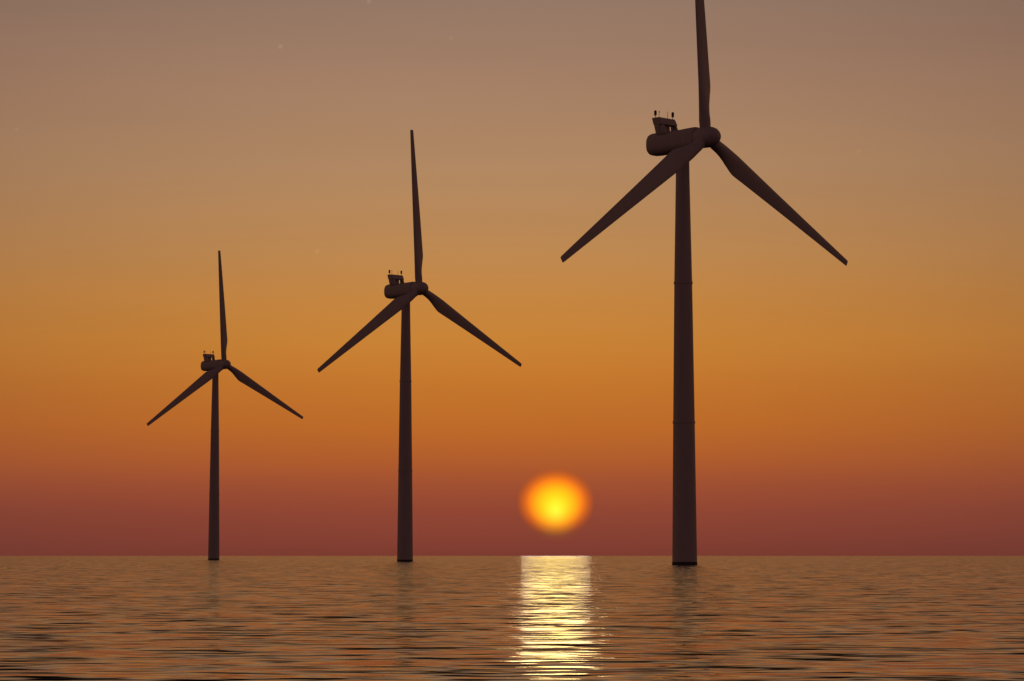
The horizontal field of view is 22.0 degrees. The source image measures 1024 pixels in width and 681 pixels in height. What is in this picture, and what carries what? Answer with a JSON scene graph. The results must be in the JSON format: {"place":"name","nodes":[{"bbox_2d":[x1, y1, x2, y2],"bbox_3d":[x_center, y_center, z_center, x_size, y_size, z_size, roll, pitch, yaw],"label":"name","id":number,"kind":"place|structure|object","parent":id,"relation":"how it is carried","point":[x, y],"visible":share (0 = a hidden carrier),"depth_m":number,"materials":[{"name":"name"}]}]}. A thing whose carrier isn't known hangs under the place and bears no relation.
{"place":"outdoors","nodes":[
{"label":"outdoors","id":0,"kind":"place"},
{"bbox_2d":[0,556,1023,680],"bbox_3d":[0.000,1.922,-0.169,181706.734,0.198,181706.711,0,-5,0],"label":"sea","id":1,"kind":"structure","parent":0,"point":[513,618],"depth_m":80.23,"materials":[{"name":"liquid"}]},
{"bbox_2d":[147,251,302,559],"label":"wind turbine","id":2,"kind":"object","parent":1,"relation":"in","point":[213,367],"visible":0.98,"depth_m":1218.53,"materials":[{"name":"paint"}]},
{"bbox_2d":[317,130,521,560],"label":"wind turbine","id":3,"kind":"object","parent":1,"relation":"in","point":[402,294],"visible":0.97,"depth_m":872.47,"materials":[{"name":"paint"}]},
{"bbox_2d":[561,0,847,564],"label":"wind turbine","id":4,"kind":"object","parent":1,"relation":"in","point":[681,149],"visible":0.96,"depth_m":556.74,"materials":[{"name":"paint"}]},
{"bbox_2d":[0,0,1023,555],"label":"sky","id":5,"kind":"structure","parent":0,"point":[872,405],"materials":[{"name":"orange"}]}
]}

